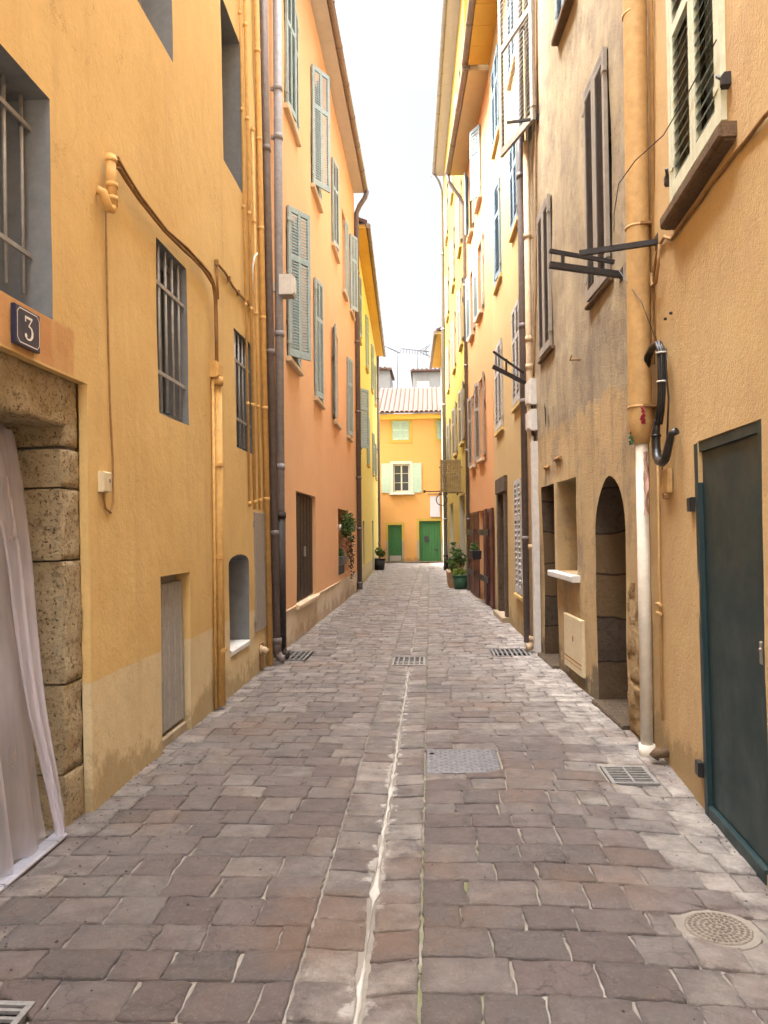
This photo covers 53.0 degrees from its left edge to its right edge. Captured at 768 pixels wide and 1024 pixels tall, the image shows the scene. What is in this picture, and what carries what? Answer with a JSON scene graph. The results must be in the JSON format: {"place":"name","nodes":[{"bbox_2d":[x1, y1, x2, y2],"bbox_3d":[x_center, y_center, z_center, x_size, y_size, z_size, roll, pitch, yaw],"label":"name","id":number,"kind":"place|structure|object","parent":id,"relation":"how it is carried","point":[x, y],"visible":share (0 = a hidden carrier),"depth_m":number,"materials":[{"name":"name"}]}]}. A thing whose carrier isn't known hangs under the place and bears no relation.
{"place":"outdoors","nodes":[
{"label":"outdoors","id":0,"kind":"place"},
{"bbox_2d":[0,650,525,1016],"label":"ground","id":1,"kind":"structure","parent":0,"point":[312,653],"depth_m":8.46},
{"bbox_2d":[0,0,266,830],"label":"ochre house","id":2,"kind":"structure","parent":1,"relation":"on","point":[114,610],"depth_m":4.66,"materials":[{"name":"paint"}]},
{"bbox_2d":[0,73,32,293],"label":"window","id":3,"kind":"structure","parent":2,"relation":"in","point":[4,105],"depth_m":3.70,"materials":[{"name":"grey paint"}]},
{"bbox_2d":[11,302,39,353],"bbox_3d":[-1.651,-0.845,3.553,0.027,0.180,0.220,-1,-2,3],"label":"house number sign","id":4,"kind":"object","parent":2,"relation":"attached to","point":[25,328],"visible":1,"depth_m":3.52,"materials":[{"name":"metal"}]},
{"bbox_2d":[98,471,111,492],"bbox_3d":[-1.585,-0.171,4.378,0.041,0.115,0.110,-1,-2,3],"label":"bell box","id":5,"kind":"object","parent":2,"relation":"attached to","point":[104,482],"visible":1,"depth_m":4.33,"materials":[{"name":"beige plastic"}]},
{"bbox_2d":[102,211,113,513],"bbox_3d":[-1.610,-0.887,4.468,0.038,1.796,0.150,-1,-2,3],"label":"wall cable","id":6,"kind":"object","parent":2,"relation":"attached to","point":[108,355],"depth_m":4.50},
{"bbox_2d":[96,153,226,708],"bbox_3d":[-1.505,-0.233,5.556,0.130,3.750,2.464,-1,-2,3],"label":"cable bundle","id":7,"kind":"object","parent":2,"relation":"attached to","point":[108,194],"visible":1,"depth_m":6.60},
{"bbox_2d":[156,244,185,419],"bbox_3d":[-1.652,-1.301,5.729,0.157,1.220,0.690,-1,-2,3],"label":"window","id":8,"kind":"structure","parent":2,"relation":"in","point":[165,297],"depth_m":5.79,"materials":[{"name":"grey paint"}]},
{"bbox_2d":[161,574,184,733],"bbox_3d":[-1.592,1.029,5.602,0.099,1.115,0.635,-1,-2,3],"label":"vent door","id":9,"kind":"structure","parent":2,"relation":"in","point":[172,651],"depth_m":5.65,"materials":[{"name":"grey paint"}]},
{"bbox_2d":[214,259,249,305],"bbox_3d":[-1.468,-2.079,7.638,0.035,0.353,1.440,-1,-2,3],"label":"wall cable","id":10,"kind":"object","parent":2,"relation":"attached to","point":[217,265],"depth_m":7.11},
{"bbox_2d":[234,331,250,449],"bbox_3d":[-1.530,-1.219,7.939,0.156,1.170,0.720,-1,-2,3],"label":"window","id":11,"kind":"structure","parent":2,"relation":"in","point":[239,386],"depth_m":8.01,"materials":[{"name":"grey paint"}]},
{"bbox_2d":[238,0,251,506],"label":"conduit","id":12,"kind":"object","parent":2,"relation":"attached to","point":[244,252],"visible":1,"depth_m":8.00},
{"bbox_2d":[243,0,256,508],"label":"conduit","id":13,"kind":"object","parent":2,"relation":"attached to","point":[249,252],"visible":1,"depth_m":8.22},
{"bbox_2d":[251,127,261,509],"bbox_3d":[-1.409,-2.143,8.487,0.100,4.243,0.038,-1,-2,3],"label":"conduit","id":14,"kind":"object","parent":2,"relation":"attached to","point":[256,318],"visible":1,"depth_m":8.48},
{"bbox_2d":[254,0,272,665],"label":"conduit","id":15,"kind":"object","parent":2,"relation":"attached to","point":[264,406],"visible":1,"depth_m":8.73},
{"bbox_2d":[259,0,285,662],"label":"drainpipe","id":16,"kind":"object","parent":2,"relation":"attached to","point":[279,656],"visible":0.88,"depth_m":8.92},
{"bbox_2d":[259,0,367,659],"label":"orange house","id":17,"kind":"structure","parent":1,"relation":"on","point":[324,176],"depth_m":12.83,"materials":[{"name":"paint"}]},
{"bbox_2d":[270,0,289,658],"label":"drainpipe","id":18,"kind":"object","parent":17,"relation":"attached to","point":[276,88],"visible":0.84,"depth_m":9.24,"materials":[{"name":"metal"}]},
{"bbox_2d":[273,274,295,298],"bbox_3d":[-1.211,-2.718,9.302,0.280,0.248,0.200,-1,-2,3],"label":"junction box","id":19,"kind":"object","parent":17,"relation":"attached to","point":[287,286],"visible":0.88,"depth_m":9.20,"materials":[{"name":"white plastic"}]},
{"bbox_2d":[283,0,301,146],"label":"window","id":20,"kind":"structure","parent":17,"relation":"in","point":[291,30],"depth_m":10.58,"materials":[{"name":"green paint"}]},
{"bbox_2d":[286,205,310,376],"bbox_3d":[-1.212,-3.035,10.703,0.418,2.100,1.060,-1,-2,3],"label":"window","id":21,"kind":"structure","parent":17,"relation":"in","point":[298,352],"depth_m":10.43,"materials":[{"name":"green paint"}]},
{"bbox_2d":[296,493,312,600],"bbox_3d":[-1.253,0.523,11.716,0.121,1.580,1.840,-1,-2,3],"label":"door","id":22,"kind":"structure","parent":17,"relation":"in","point":[303,503],"depth_m":11.73,"materials":[{"name":"brown wood"}]},
{"bbox_2d":[313,277,325,409],"bbox_3d":[-1.150,-2.837,13.095,0.258,2.050,1.010,-1,-2,3],"label":"window","id":23,"kind":"structure","parent":17,"relation":"in","point":[318,362],"depth_m":12.86,"materials":[{"name":"green paint"}]},
{"bbox_2d":[310,64,330,213],"bbox_3d":[-1.112,-6.310,13.067,0.418,2.070,1.060,-1,-2,3],"label":"window","id":24,"kind":"structure","parent":17,"relation":"in","point":[319,182],"depth_m":12.80,"materials":[{"name":"green paint"}]},
{"bbox_2d":[331,157,340,263],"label":"window","id":25,"kind":"structure","parent":17,"relation":"in","point":[335,169],"depth_m":15.44,"materials":[{"name":"green paint"}]},
{"bbox_2d":[333,323,341,429],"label":"window","id":26,"kind":"structure","parent":17,"relation":"in","point":[335,422],"depth_m":15.00,"materials":[{"name":"green paint"}]},
{"bbox_2d":[342,219,348,301],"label":"window","id":27,"kind":"structure","parent":17,"relation":"in","point":[345,291],"depth_m":17.86,"materials":[{"name":"green paint"}]},
{"bbox_2d":[339,510,355,581],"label":"window plants","id":28,"kind":"object","parent":17,"relation":"attached to","point":[347,527],"depth_m":17.05,"materials":[{"name":"green plant"}]},
{"bbox_2d":[347,356,353,442],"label":"window","id":29,"kind":"structure","parent":17,"relation":"in","point":[350,432],"depth_m":17.84,"materials":[{"name":"green paint"}]},
{"bbox_2d":[349,233,357,320],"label":"window","id":30,"kind":"structure","parent":17,"relation":"in","point":[353,240],"depth_m":18.77,"materials":[{"name":"green paint"}]},
{"bbox_2d":[354,190,368,588],"bbox_3d":[-0.539,-3.176,19.776,0.429,10.290,0.159,-1,-2,3],"label":"drainpipe","id":31,"kind":"object","parent":17,"relation":"attached to","point":[358,417],"visible":0.93,"depth_m":19.72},
{"bbox_2d":[357,217,385,589],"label":"yellow house","id":32,"kind":"structure","parent":1,"relation":"on","point":[372,347],"depth_m":25.38,"materials":[{"name":"paint"}]},
{"bbox_2d":[360,388,368,454],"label":"window","id":33,"kind":"structure","parent":32,"relation":"in","point":[364,409],"depth_m":20.41,"materials":[{"name":"green paint"}]},
{"bbox_2d":[377,356,380,557],"bbox_3d":[-0.236,-2.312,34.395,0.130,9.350,0.129,-2,-2,44],"label":"drainpipe","id":34,"kind":"object","parent":32,"relation":"attached to","point":[379,498],"visible":0.86,"depth_m":34.35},
{"bbox_2d":[0,563,767,1023],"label":"joint mortar","id":35,"kind":"object","parent":1,"relation":"on","point":[8,839],"visible":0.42,"depth_m":3.41,"materials":[{"name":"concrete"}]},
{"bbox_2d":[353,666,409,1023],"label":"channel mortar","id":36,"kind":"object","parent":35,"relation":"on","point":[374,893],"visible":1,"depth_m":3.33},
{"bbox_2d":[379,367,394,413],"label":"pale tower house","id":37,"kind":"structure","parent":1,"relation":"on","point":[386,377],"depth_m":43.89,"materials":[{"name":"grey paint"}]},
{"bbox_2d":[377,387,442,562],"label":"amber house","id":38,"kind":"structure","parent":1,"relation":"on","point":[410,459],"depth_m":37.95,"materials":[{"name":"paint"}]},
{"bbox_2d":[388,525,401,560],"bbox_3d":[0.545,1.547,37.975,0.644,1.790,0.065,-1,-2,3],"label":"door","id":39,"kind":"structure","parent":38,"relation":"in","point":[394,531],"depth_m":37.96,"materials":[{"name":"green paint"}]},
{"bbox_2d":[392,421,408,439],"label":"window","id":40,"kind":"structure","parent":38,"relation":"in","point":[400,429],"depth_m":38.05,"materials":[{"name":"green paint"}]},
{"bbox_2d":[381,463,421,494],"bbox_3d":[0.862,-1.622,37.986,1.972,1.560,0.210,-1,-2,3],"label":"window","id":41,"kind":"structure","parent":38,"relation":"in","point":[401,472],"depth_m":38.00,"materials":[{"name":"beige paint"}]},
{"bbox_2d":[419,521,440,560],"bbox_3d":[2.261,1.437,37.873,1.024,1.970,0.070,-1,-2,3],"label":"door","id":42,"kind":"structure","parent":38,"relation":"in","point":[430,530],"depth_m":37.85,"materials":[{"name":"green paint"}]},
{"bbox_2d":[430,496,439,516],"bbox_3d":[2.484,-0.328,37.801,0.640,1.150,0.079,-1,-2,3],"label":"wall plaque","id":43,"kind":"object","parent":38,"relation":"attached to","point":[434,509],"depth_m":37.80,"materials":[{"name":"metal"}]},
{"bbox_2d":[410,368,440,413],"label":"white house","id":44,"kind":"structure","parent":1,"relation":"on","point":[424,378],"depth_m":44.44,"materials":[{"name":"grey paint"}]},
{"bbox_2d":[429,327,447,562],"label":"corner house","id":45,"kind":"structure","parent":1,"relation":"on","point":[435,359],"depth_m":35.18,"materials":[{"name":"beige paint"}]},
{"bbox_2d":[431,0,470,576],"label":"lemon house","id":46,"kind":"structure","parent":1,"relation":"on","point":[452,23],"depth_m":23.85,"materials":[{"name":"paint"}]},
{"bbox_2d":[432,174,447,569],"bbox_3d":[2.213,-5.585,30.420,0.474,15.784,0.194,-1,-2,3],"label":"drainpipe","id":47,"kind":"object","parent":46,"relation":"attached to","point":[445,519],"visible":0.89,"depth_m":30.37,"materials":[{"name":"metal"}]},
{"bbox_2d":[444,181,447,246],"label":"window","id":48,"kind":"structure","parent":46,"relation":"in","point":[446,197],"depth_m":28.11,"materials":[{"name":"white paint"}]},
{"bbox_2d":[445,264,448,322],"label":"window","id":49,"kind":"structure","parent":46,"relation":"in","point":[447,277],"depth_m":28.05,"materials":[{"name":"white paint"}]},
{"bbox_2d":[439,460,462,494],"bbox_3d":[1.874,-0.968,21.648,0.660,0.995,0.214,-1,-2,3],"label":"lattice box","id":50,"kind":"object","parent":46,"relation":"attached to","point":[454,463],"visible":1,"depth_m":21.62,"materials":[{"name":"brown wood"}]},
{"bbox_2d":[449,224,454,293],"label":"window","id":51,"kind":"structure","parent":46,"relation":"in","point":[452,246],"depth_m":24.98,"materials":[{"name":"white paint"}]},
{"bbox_2d":[450,309,455,374],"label":"window","id":52,"kind":"structure","parent":46,"relation":"in","point":[453,347],"depth_m":24.92,"materials":[{"name":"white paint"}]},
{"bbox_2d":[452,401,456,457],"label":"window","id":53,"kind":"structure","parent":46,"relation":"in","point":[454,424],"depth_m":24.85,"materials":[{"name":"white paint"}]},
{"bbox_2d":[455,177,461,259],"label":"window","id":54,"kind":"structure","parent":46,"relation":"in","point":[458,227],"depth_m":21.81,"materials":[{"name":"white paint"}]},
{"bbox_2d":[456,275,462,351],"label":"window","id":55,"kind":"structure","parent":46,"relation":"in","point":[459,318],"depth_m":21.76,"materials":[{"name":"white paint"}]},
{"bbox_2d":[458,381,464,446],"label":"window","id":56,"kind":"structure","parent":46,"relation":"in","point":[460,393],"depth_m":21.65,"materials":[{"name":"white paint"}]},
{"bbox_2d":[445,64,495,609],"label":"deep orange house","id":57,"kind":"structure","parent":1,"relation":"on","point":[469,154],"depth_m":16.41,"materials":[{"name":"paint"}]},
{"bbox_2d":[446,174,470,590],"bbox_3d":[1.847,-3.244,19.051,0.514,10.359,0.103,-1,-2,-1],"label":"drainpipe","id":58,"kind":"object","parent":57,"relation":"attached to","point":[454,189],"visible":0.8,"depth_m":19.02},
{"bbox_2d":[464,172,472,243],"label":"window","id":59,"kind":"structure","parent":57,"relation":"in","point":[468,232],"depth_m":18.25,"materials":[{"name":"white paint"}]},
{"bbox_2d":[465,275,474,342],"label":"window","id":60,"kind":"structure","parent":57,"relation":"in","point":[469,333],"depth_m":18.58,"materials":[{"name":"white paint"}]},
{"bbox_2d":[467,397,475,469],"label":"window","id":61,"kind":"structure","parent":57,"relation":"in","point":[471,466],"depth_m":18.49,"materials":[{"name":"brown paint"}]},
{"bbox_2d":[469,124,481,214],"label":"window","id":62,"kind":"structure","parent":57,"relation":"in","point":[477,195],"depth_m":16.32,"materials":[{"name":"white paint"}]},
{"bbox_2d":[472,230,482,322],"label":"window","id":63,"kind":"structure","parent":57,"relation":"in","point":[477,313],"depth_m":16.96,"materials":[{"name":"white paint"}]},
{"bbox_2d":[474,371,484,463],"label":"window","id":64,"kind":"structure","parent":57,"relation":"in","point":[478,458],"depth_m":16.89,"materials":[{"name":"brown paint"}]},
{"bbox_2d":[461,0,525,636],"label":"warm yellow house","id":65,"kind":"structure","parent":1,"relation":"on","point":[480,45],"depth_m":12.67,"materials":[{"name":"paint"}]},
{"bbox_2d":[491,44,498,159],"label":"window","id":66,"kind":"structure","parent":65,"relation":"in","point":[495,71],"depth_m":13.48,"materials":[{"name":"white paint"}]},
{"bbox_2d":[492,177,501,295],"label":"window","id":67,"kind":"structure","parent":65,"relation":"in","point":[496,210],"depth_m":13.41,"materials":[{"name":"white paint"}]},
{"bbox_2d":[494,338,503,437],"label":"window","id":68,"kind":"structure","parent":65,"relation":"in","point":[498,376],"depth_m":13.46,"materials":[{"name":"white paint"}]},
{"bbox_2d":[507,0,514,90],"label":"window","id":69,"kind":"structure","parent":65,"relation":"in","point":[513,59],"depth_m":11.36,"materials":[{"name":"white paint"}]},
{"bbox_2d":[509,127,517,242],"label":"window","id":70,"kind":"structure","parent":65,"relation":"in","point":[513,224],"depth_m":11.27,"materials":[{"name":"white paint"}]},
{"bbox_2d":[511,298,519,412],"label":"window","id":71,"kind":"structure","parent":65,"relation":"in","point":[514,319],"depth_m":11.18,"materials":[{"name":"white paint"}]},
{"bbox_2d":[513,478,522,601],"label":"window","id":72,"kind":"structure","parent":65,"relation":"in","point":[517,493],"depth_m":11.15,"materials":[{"name":"white paint"}]},
{"bbox_2d":[514,0,529,642],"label":"drainpipe","id":73,"kind":"object","parent":65,"relation":"attached to","point":[523,407],"visible":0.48,"depth_m":10.11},
{"bbox_2d":[498,0,653,742],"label":"weathered tan house","id":74,"kind":"structure","parent":1,"relation":"on","point":[588,547],"depth_m":7.14,"materials":[{"name":"paint"}]},
{"bbox_2d":[492,351,525,384],"bbox_3d":[1.642,-1.806,9.841,0.547,0.480,0.095,0,-2,-12],"label":"iron bracket","id":75,"kind":"object","parent":74,"relation":"attached to","point":[505,372],"visible":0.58,"depth_m":9.82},
{"bbox_2d":[498,0,537,157],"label":"window","id":76,"kind":"structure","parent":74,"relation":"in","point":[529,12],"depth_m":9.70,"materials":[{"name":"white paint"}]},
{"bbox_2d":[523,141,533,650],"bbox_3d":[1.812,-1.469,9.624,0.171,6.390,0.108,-1,-2,3],"label":"drainpipe","id":77,"kind":"object","parent":74,"relation":"attached to","point":[529,337],"visible":0.71,"depth_m":9.62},
{"bbox_2d":[525,378,536,408],"bbox_3d":[1.832,-1.447,9.603,0.110,0.394,0.280,-1,-2,1],"label":"meter box","id":78,"kind":"object","parent":74,"relation":"attached to","point":[531,392],"visible":0.79,"depth_m":9.47,"materials":[{"name":"white plastic"}]},
{"bbox_2d":[525,409,536,435],"bbox_3d":[1.836,-1.098,9.594,0.110,0.334,0.280,-1,-2,1],"label":"meter box","id":79,"kind":"object","parent":74,"relation":"attached to","point":[531,420],"visible":0.98,"depth_m":9.46,"materials":[{"name":"white plastic"}]},
{"bbox_2d":[533,0,536,375],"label":"wall cable","id":80,"kind":"object","parent":74,"relation":"attached to","point":[535,189],"depth_m":9.30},
{"bbox_2d":[530,436,540,651],"bbox_3d":[1.868,0.370,9.491,0.080,2.686,0.156,-1,-2,3],"label":"cable duct","id":81,"kind":"object","parent":74,"relation":"attached to","point":[535,555],"visible":1,"depth_m":9.42,"materials":[{"name":"white plastic"}]},
{"bbox_2d":[536,194,554,364],"bbox_3d":[1.888,-2.639,8.803,0.159,1.735,0.820,-1,-2,1],"label":"window","id":82,"kind":"structure","parent":74,"relation":"in","point":[544,218],"depth_m":8.75,"materials":[{"name":"brown wood"}]},
{"bbox_2d":[551,0,573,45],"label":"window","id":83,"kind":"structure","parent":74,"relation":"in","point":[561,16],"depth_m":7.72,"materials":[{"name":"brown paint"}]},
{"bbox_2d":[548,248,622,282],"bbox_3d":[1.537,-1.870,5.852,0.578,0.239,0.081,-1,-2,-2],"label":"iron bracket","id":84,"kind":"object","parent":74,"relation":"attached to","point":[562,265],"visible":0.86,"depth_m":5.83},
{"bbox_2d":[582,47,613,309],"bbox_3d":[1.844,-2.770,6.491,0.159,1.915,0.830,-1,-2,1],"label":"window","id":85,"kind":"structure","parent":74,"relation":"in","point":[597,148],"depth_m":6.44,"materials":[{"name":"brown wood"}]},
{"bbox_2d":[613,39,716,230],"bbox_3d":[1.649,-2.211,4.971,0.172,0.157,2.601,-1,-2,6],"label":"thin wire","id":86,"kind":"object","parent":74,"relation":"attached to","point":[667,127],"visible":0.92,"depth_m":4.49,"materials":[{"name":"black rubber"}]},
{"bbox_2d":[647,0,767,885],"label":"rough ochre house","id":87,"kind":"structure","parent":1,"relation":"on","point":[711,334],"depth_m":3.98,"materials":[{"name":"paint"}]},
{"bbox_2d":[579,233,657,256],"bbox_3d":[1.553,-1.766,5.083,0.516,0.102,0.081,-1,-2,9],"label":"iron bracket","id":88,"kind":"object","parent":87,"relation":"attached to","point":[619,247],"visible":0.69,"depth_m":5.08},
{"bbox_2d":[622,0,656,756],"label":"drainpipe","id":89,"kind":"object","parent":87,"relation":"attached to","point":[638,220],"visible":0.94,"depth_m":5.16,"materials":[{"name":"metal"}]},
{"bbox_2d":[643,451,648,514],"bbox_3d":[1.737,-0.191,5.106,0.024,0.426,0.087,-1,-2,6],"label":"cloth strip","id":90,"kind":"object","parent":89,"relation":"hanging from","point":[646,486],"visible":1,"depth_m":5.08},
{"bbox_2d":[649,0,654,238],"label":"conduit","id":91,"kind":"object","parent":87,"relation":"attached to","point":[652,107],"visible":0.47,"depth_m":5.09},
{"bbox_2d":[656,465,663,720],"bbox_3d":[1.815,0.491,5.065,0.018,1.750,0.037,-1,-2,3],"label":"conduit","id":92,"kind":"object","parent":87,"relation":"attached to","point":[659,593],"visible":0.79,"depth_m":5.07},
{"bbox_2d":[644,340,679,466],"bbox_3d":[1.740,-0.682,4.904,0.088,0.815,0.627,-1,-2,3],"label":"cable bend","id":93,"kind":"object","parent":87,"relation":"attached to","point":[660,459],"visible":0.99,"depth_m":4.79,"materials":[{"name":"black rubber"}]},
{"bbox_2d":[661,467,672,499],"bbox_3d":[1.780,-0.193,4.867,0.035,0.237,0.185,-1,-2,6],"label":"junction box","id":94,"kind":"object","parent":87,"relation":"attached to","point":[666,480],"visible":0.89,"depth_m":4.78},
{"bbox_2d":[660,0,736,229],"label":"window","id":95,"kind":"structure","parent":87,"relation":"in","point":[710,137],"depth_m":4.14,"materials":[{"name":"beige paint"}]},
{"bbox_2d":[651,110,767,364],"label":"wall cable","id":96,"kind":"object","parent":87,"relation":"attached to","point":[735,152],"depth_m":4.14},
{"bbox_2d":[687,420,767,884],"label":"door","id":97,"kind":"structure","parent":87,"relation":"in","point":[733,768],"depth_m":3.76,"materials":[{"name":"green metal"}]},
{"bbox_2d":[0,563,767,1023],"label":"paved alley","id":98,"kind":"structure","parent":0,"point":[464,969],"depth_m":3.49,"materials":[{"name":"stone"}]},
{"bbox_2d":[0,1000,35,1023],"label":"drain grate","id":99,"kind":"object","parent":98,"relation":"on","point":[10,1007],"visible":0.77,"depth_m":2.43,"materials":[{"name":"grey metal"}]},
{"bbox_2d":[0,832,66,892],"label":"threshold strip","id":100,"kind":"object","parent":98,"relation":"on","point":[17,870],"visible":1,"depth_m":3.51,"materials":[{"name":"stone"}]},
{"bbox_2d":[275,651,311,660],"bbox_3d":[-1.093,1.778,9.409,0.340,0.052,0.660,-1,-2,3],"label":"drain grate","id":101,"kind":"object","parent":98,"relation":"on","point":[299,655],"visible":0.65,"depth_m":9.48,"materials":[{"name":"grey metal"}]},
{"bbox_2d":[392,657,424,666],"bbox_3d":[0.293,1.776,9.056,0.380,0.052,0.600,-1,-2,3],"label":"drain grate","id":102,"kind":"object","parent":98,"relation":"on","point":[408,662],"visible":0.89,"depth_m":9.01,"materials":[{"name":"grey metal"}]},
{"bbox_2d":[446,542,458,587],"bbox_3d":[1.909,1.423,21.269,0.419,1.236,1.550,-1,-2,3],"label":"potted plant","id":103,"kind":"object","parent":98,"relation":"on","point":[449,574],"visible":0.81,"depth_m":21.00,"materials":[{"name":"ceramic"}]},
{"bbox_2d":[450,546,466,589],"bbox_3d":[2.017,1.440,20.108,0.535,1.140,0.512,-1,-2,25],"label":"potted plant","id":104,"kind":"object","parent":98,"relation":"on","point":[459,579],"visible":0.97,"depth_m":20.02,"materials":[{"name":"green plant"}]},
{"bbox_2d":[426,749,499,773],"bbox_3d":[0.517,1.648,5.082,0.470,0.032,0.520,-1,-2,3],"label":"inspection cover","id":105,"kind":"object","parent":98,"relation":"on","point":[455,761],"visible":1,"depth_m":5.05,"materials":[{"name":"metal"}]},
{"bbox_2d":[491,649,531,656],"bbox_3d":[1.566,1.752,9.481,0.460,0.052,0.560,-1,-2,3],"label":"drain grate","id":106,"kind":"object","parent":98,"relation":"on","point":[510,653],"visible":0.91,"depth_m":9.50,"materials":[{"name":"grey metal"}]},
{"bbox_2d":[600,766,659,786],"bbox_3d":[1.520,1.654,4.777,0.280,0.052,0.340,-1,-2,3],"label":"drain grate","id":107,"kind":"object","parent":98,"relation":"on","point":[638,776],"visible":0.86,"depth_m":4.75,"materials":[{"name":"grey metal"}]},
{"bbox_2d":[677,910,761,951],"bbox_3d":[1.281,1.608,2.948,0.300,0.026,0.299,-1,-2,3],"label":"cover mortar","id":108,"kind":"object","parent":98,"relation":"on","point":[755,941],"visible":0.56,"depth_m":2.93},
{"bbox_2d":[684,912,753,945],"bbox_3d":[1.281,1.604,2.948,0.243,0.034,0.243,-1,-2,3],"label":"round cover","id":109,"kind":"object","parent":108,"relation":"on","point":[719,928],"visible":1,"depth_m":2.93,"materials":[{"name":"metal"}]},
{"bbox_2d":[3,659,767,1019],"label":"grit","id":110,"kind":"object","parent":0,"point":[301,799],"visible":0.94,"depth_m":4.13,"materials":[{"name":"stone"}]},
{"bbox_2d":[335,0,444,413],"label":"sky","id":111,"kind":"structure","parent":0,"point":[391,47],"materials":[{"name":"white"}]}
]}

